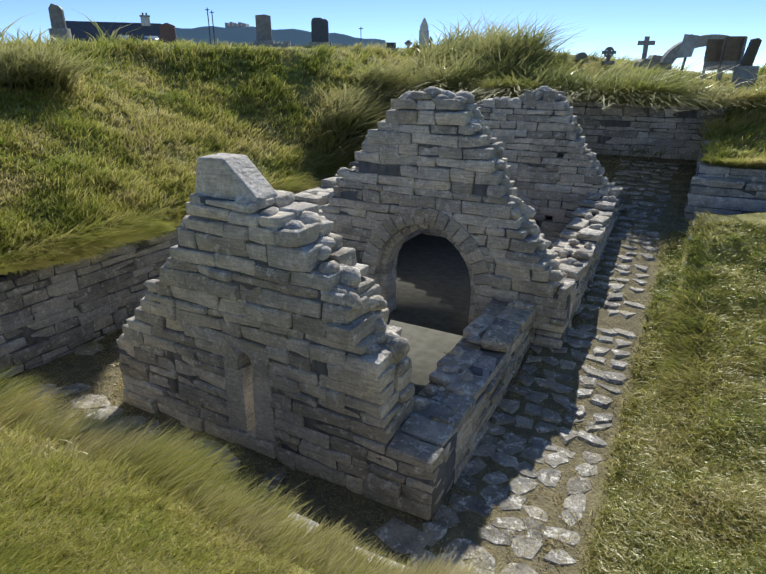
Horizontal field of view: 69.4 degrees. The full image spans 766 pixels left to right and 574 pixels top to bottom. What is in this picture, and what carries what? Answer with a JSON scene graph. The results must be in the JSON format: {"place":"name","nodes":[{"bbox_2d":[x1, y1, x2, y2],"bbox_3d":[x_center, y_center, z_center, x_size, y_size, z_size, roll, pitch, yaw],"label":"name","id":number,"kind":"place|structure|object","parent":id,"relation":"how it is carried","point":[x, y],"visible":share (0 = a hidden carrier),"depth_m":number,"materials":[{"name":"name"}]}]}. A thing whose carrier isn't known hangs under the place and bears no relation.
{"place":"outdoors","nodes":[
{"label":"outdoors","id":0,"kind":"place"},
{"bbox_2d":[0,161,352,379],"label":"retaining wall","id":1,"kind":"structure","parent":0,"point":[93,299],"depth_m":9.86,"materials":[{"name":"grey stone"}]},
{"bbox_2d":[38,421,404,570],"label":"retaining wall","id":2,"kind":"structure","parent":0,"point":[312,522],"depth_m":4.03,"materials":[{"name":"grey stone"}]},
{"bbox_2d":[176,26,385,47],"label":"distant hill","id":3,"kind":"structure","parent":0,"point":[244,35],"depth_m":364.89,"materials":[{"name":"blue plant"}]},
{"bbox_2d":[225,22,248,27],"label":"buildings","id":4,"kind":"structure","parent":3,"relation":"on","point":[233,25],"depth_m":374.25,"materials":[{"name":"stone"}]},
{"bbox_2d":[294,174,419,242],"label":"side wall","id":5,"kind":"structure","parent":0,"point":[320,198],"depth_m":12.17,"materials":[{"name":"grey stone"}]},
{"bbox_2d":[0,8,765,573],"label":"grass","id":6,"kind":"structure","parent":0,"point":[544,499],"depth_m":9.12,"materials":[{"name":"green plant"}]},
{"bbox_2d":[48,4,71,42],"bbox_3d":[-12.686,-9.906,21.785,0.716,2.235,0.300,1,21,1],"label":"pointed gravestone","id":7,"kind":"object","parent":6,"relation":"on","point":[57,16],"visible":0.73,"depth_m":21.57,"materials":[{"name":"stone"}]},
{"bbox_2d":[66,13,160,42],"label":"cottage","id":8,"kind":"structure","parent":6,"relation":"on","point":[144,30],"depth_m":64.22,"materials":[{"name":"stone"}]},
{"bbox_2d":[159,23,177,43],"bbox_3d":[-9.009,-9.957,23.468,0.850,2.261,0.300,1,21,1],"label":"gravestone","id":9,"kind":"object","parent":6,"relation":"on","point":[167,32],"visible":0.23,"depth_m":23.15,"materials":[{"name":"stone"}]},
{"bbox_2d":[254,14,274,43],"bbox_3d":[-5.380,-11.051,25.184,0.864,2.428,0.300,1,21,1],"label":"gravestone","id":10,"kind":"object","parent":6,"relation":"on","point":[263,30],"visible":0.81,"depth_m":24.92,"materials":[{"name":"stone"}]},
{"bbox_2d":[197,41,348,48],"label":"grave kerbs","id":11,"kind":"structure","parent":6,"relation":"on","point":[285,44],"depth_m":24.01,"materials":[{"name":"stone"}]},
{"bbox_2d":[205,8,362,47],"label":"utility poles","id":12,"kind":"object","parent":6,"relation":"on","point":[211,12],"visible":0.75,"depth_m":199.20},
{"bbox_2d":[116,190,457,520],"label":"church gable","id":13,"kind":"structure","parent":6,"relation":"on","point":[341,403],"depth_m":6.43,"materials":[{"name":"grey stone"}]},
{"bbox_2d":[195,153,276,211],"bbox_3d":[-1.722,-1.194,6.398,0.981,0.639,0.420,11,24,27],"label":"gable capstone","id":14,"kind":"object","parent":13,"relation":"on","point":[227,175],"visible":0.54,"depth_m":6.22,"materials":[{"name":"grey stone"}]},
{"bbox_2d":[224,363,254,431],"bbox_3d":[-1.780,1.375,7.398,0.308,0.950,0.580,11,24,27],"label":"church window jamb","id":15,"kind":"object","parent":13,"relation":"on","point":[240,397],"visible":0.46,"depth_m":7.17,"materials":[{"name":"stone"}]},
{"bbox_2d":[219,331,271,380],"bbox_3d":[-1.617,0.799,6.970,0.791,0.489,0.446,11,24,27],"label":"window lintel","id":16,"kind":"structure","parent":13,"relation":"attached to","point":[238,353],"depth_m":6.79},
{"bbox_2d":[229,427,278,458],"bbox_3d":[-1.544,1.936,7.578,0.785,0.236,0.771,11,24,27],"label":"window sill","id":17,"kind":"structure","parent":13,"relation":"attached to","point":[249,439],"depth_m":7.25,"materials":[{"name":"grey stone"}]},
{"bbox_2d":[252,375,278,441],"bbox_3d":[-1.431,1.492,7.098,0.308,0.950,0.350,11,24,27],"label":"window jamb","id":18,"kind":"object","parent":13,"relation":"on","point":[264,411],"visible":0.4,"depth_m":6.96,"materials":[{"name":"stone"}]},
{"bbox_2d":[143,195,409,359],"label":"stones","id":19,"kind":"object","parent":13,"relation":"on","point":[397,344],"visible":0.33,"depth_m":6.09,"materials":[{"name":"stone"}]},
{"bbox_2d":[309,18,331,47],"bbox_3d":[-2.865,-11.114,25.543,1.006,2.373,0.302,1,21,1],"label":"gravestone","id":20,"kind":"object","parent":6,"relation":"on","point":[319,31],"visible":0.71,"depth_m":25.28,"materials":[{"name":"stone"}]},
{"bbox_2d":[29,160,679,573],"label":"path flagstones","id":21,"kind":"object","parent":6,"relation":"on","point":[393,536],"visible":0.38,"depth_m":7.49,"materials":[{"name":"stone"}]},
{"bbox_2d":[152,88,618,442],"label":"wall weeds","id":22,"kind":"object","parent":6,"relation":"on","point":[240,274],"depth_m":8.10,"materials":[{"name":"green plant"}]},
{"bbox_2d":[386,42,397,52],"bbox_3d":[0.390,-10.966,26.806,0.621,1.605,0.260,1,21,1],"label":"gravestone","id":23,"kind":"object","parent":6,"relation":"on","point":[389,45],"visible":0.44,"depth_m":26.51,"materials":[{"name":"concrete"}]},
{"bbox_2d":[404,40,411,47],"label":"cross gravestone","id":24,"kind":"object","parent":6,"relation":"on","point":[408,42],"visible":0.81,"depth_m":27.38,"materials":[{"name":"grey stone"}]},
{"bbox_2d":[419,17,429,46],"bbox_3d":[2.023,-11.883,27.441,0.651,2.649,0.430,1,21,1],"label":"white gravestone monument","id":25,"kind":"object","parent":6,"relation":"on","point":[424,30],"visible":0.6,"depth_m":27.09,"materials":[{"name":"stone"}]},
{"bbox_2d":[386,234,470,396],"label":"interior floor","id":26,"kind":"structure","parent":6,"relation":"on","point":[429,315],"depth_m":11.68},
{"bbox_2d":[317,91,575,348],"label":"gable wall","id":27,"kind":"structure","parent":6,"relation":"on","point":[449,169],"depth_m":9.25,"materials":[{"name":"grey stone"}]},
{"bbox_2d":[379,223,474,324],"bbox_3d":[0.909,-0.280,10.377,2.226,2.101,0.480,11,24,27],"label":"arch inner surface","id":28,"kind":"object","parent":27,"relation":"attached to","point":[387,270],"visible":0.4,"depth_m":10.50,"materials":[{"name":"grey stone"}]},
{"bbox_2d":[362,206,492,319],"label":"arch stones","id":29,"kind":"object","parent":27,"relation":"attached to","point":[375,248],"visible":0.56,"depth_m":9.61,"materials":[{"name":"grey stone"}]},
{"bbox_2d":[319,86,563,289],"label":"stones","id":30,"kind":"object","parent":27,"relation":"on","point":[556,276],"depth_m":9.09,"materials":[{"name":"stone"}]},
{"bbox_2d":[419,89,623,249],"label":"church gable","id":31,"kind":"structure","parent":6,"relation":"on","point":[550,176],"depth_m":14.04,"materials":[{"name":"stone"}]},
{"bbox_2d":[482,86,623,192],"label":"stones","id":32,"kind":"object","parent":31,"relation":"on","point":[560,95],"visible":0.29,"depth_m":13.77,"materials":[{"name":"stone"}]},
{"bbox_2d":[574,52,590,65],"bbox_3d":[7.509,-8.072,21.215,0.689,1.697,0.300,1,21,1],"label":"gravestone","id":33,"kind":"object","parent":6,"relation":"on","point":[580,54],"visible":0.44,"depth_m":20.91,"materials":[{"name":"stone"}]},
{"bbox_2d":[601,47,615,64],"bbox_3d":[8.414,-8.624,20.648,0.499,0.626,0.300,1,21,1],"label":"celtic cross","id":34,"kind":"object","parent":6,"relation":"on","point":[609,53],"visible":1,"depth_m":20.59,"materials":[{"name":"grey stone"}]},
{"bbox_2d":[634,36,654,66],"bbox_3d":[9.967,-8.925,20.994,0.645,1.055,0.500,1,21,1],"label":"cross gravestone","id":35,"kind":"object","parent":6,"relation":"on","point":[646,42],"visible":0.96,"depth_m":20.91,"materials":[{"name":"stone"}]},
{"bbox_2d":[644,34,727,69],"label":"stone arch","id":36,"kind":"structure","parent":6,"relation":"on","point":[668,57],"depth_m":24.29,"materials":[{"name":"grey stone"}]},
{"bbox_2d":[677,34,698,79],"bbox_3d":[9.837,-7.453,18.020,0.558,1.420,0.136,1,21,1],"label":"cemetery sign post","id":37,"kind":"object","parent":6,"relation":"on","point":[688,44],"visible":0.86,"depth_m":17.84,"materials":[{"name":"metal"}]},
{"bbox_2d":[676,211,707,347],"bbox_3d":[5.671,0.130,10.257,0.381,1.768,6.378,11,24,27],"label":"grass edge","id":38,"kind":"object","parent":6,"relation":"on","point":[696,213],"depth_m":11.96,"materials":[{"name":"plant"}]},
{"bbox_2d":[701,36,747,80],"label":"cemetery notice boards","id":39,"kind":"object","parent":6,"relation":"on","point":[726,53],"visible":0.83,"depth_m":19.11,"materials":[{"name":"brown wood"}]},
{"bbox_2d":[684,176,765,219],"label":"retaining wall","id":40,"kind":"structure","parent":6,"relation":"on","point":[723,196],"depth_m":12.86,"materials":[{"name":"grey stone"}]},
{"bbox_2d":[697,164,765,182],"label":"retaining wall","id":41,"kind":"structure","parent":40,"relation":"on","point":[746,174],"depth_m":13.02,"materials":[{"name":"grey stone"}]},
{"bbox_2d":[731,38,761,89],"bbox_3d":[11.921,-6.994,18.226,0.640,2.190,0.300,1,21,1],"label":"gravestone","id":42,"kind":"object","parent":6,"relation":"on","point":[747,61],"visible":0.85,"depth_m":18.04,"materials":[{"name":"stone"}]},
{"bbox_2d":[0,0,765,72],"label":"sky","id":43,"kind":"structure","parent":0,"point":[616,24],"materials":[{"name":"blue"}]},
{"bbox_2d":[409,296,535,483],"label":"side wall","id":44,"kind":"structure","parent":0,"point":[467,418],"depth_m":7.73,"materials":[{"name":"grey stone"}]},
{"bbox_2d":[413,299,526,410],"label":"loose stones","id":45,"kind":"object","parent":44,"relation":"on","point":[495,344],"depth_m":7.92,"materials":[{"name":"stone"}]},
{"bbox_2d":[551,192,618,321],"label":"side wall","id":46,"kind":"structure","parent":0,"point":[607,219],"depth_m":11.40,"materials":[{"name":"grey stone"}]},
{"bbox_2d":[557,195,616,277],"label":"loose stones","id":47,"kind":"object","parent":46,"relation":"on","point":[565,252],"depth_m":10.91,"materials":[{"name":"stone"}]},
{"bbox_2d":[474,100,726,160],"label":"retaining wall","id":48,"kind":"structure","parent":0,"point":[667,141],"depth_m":17.08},
{"bbox_2d":[695,110,724,175],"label":"retaining wall","id":49,"kind":"structure","parent":0,"point":[720,112],"depth_m":15.63,"materials":[{"name":"grey stone"}]}
]}

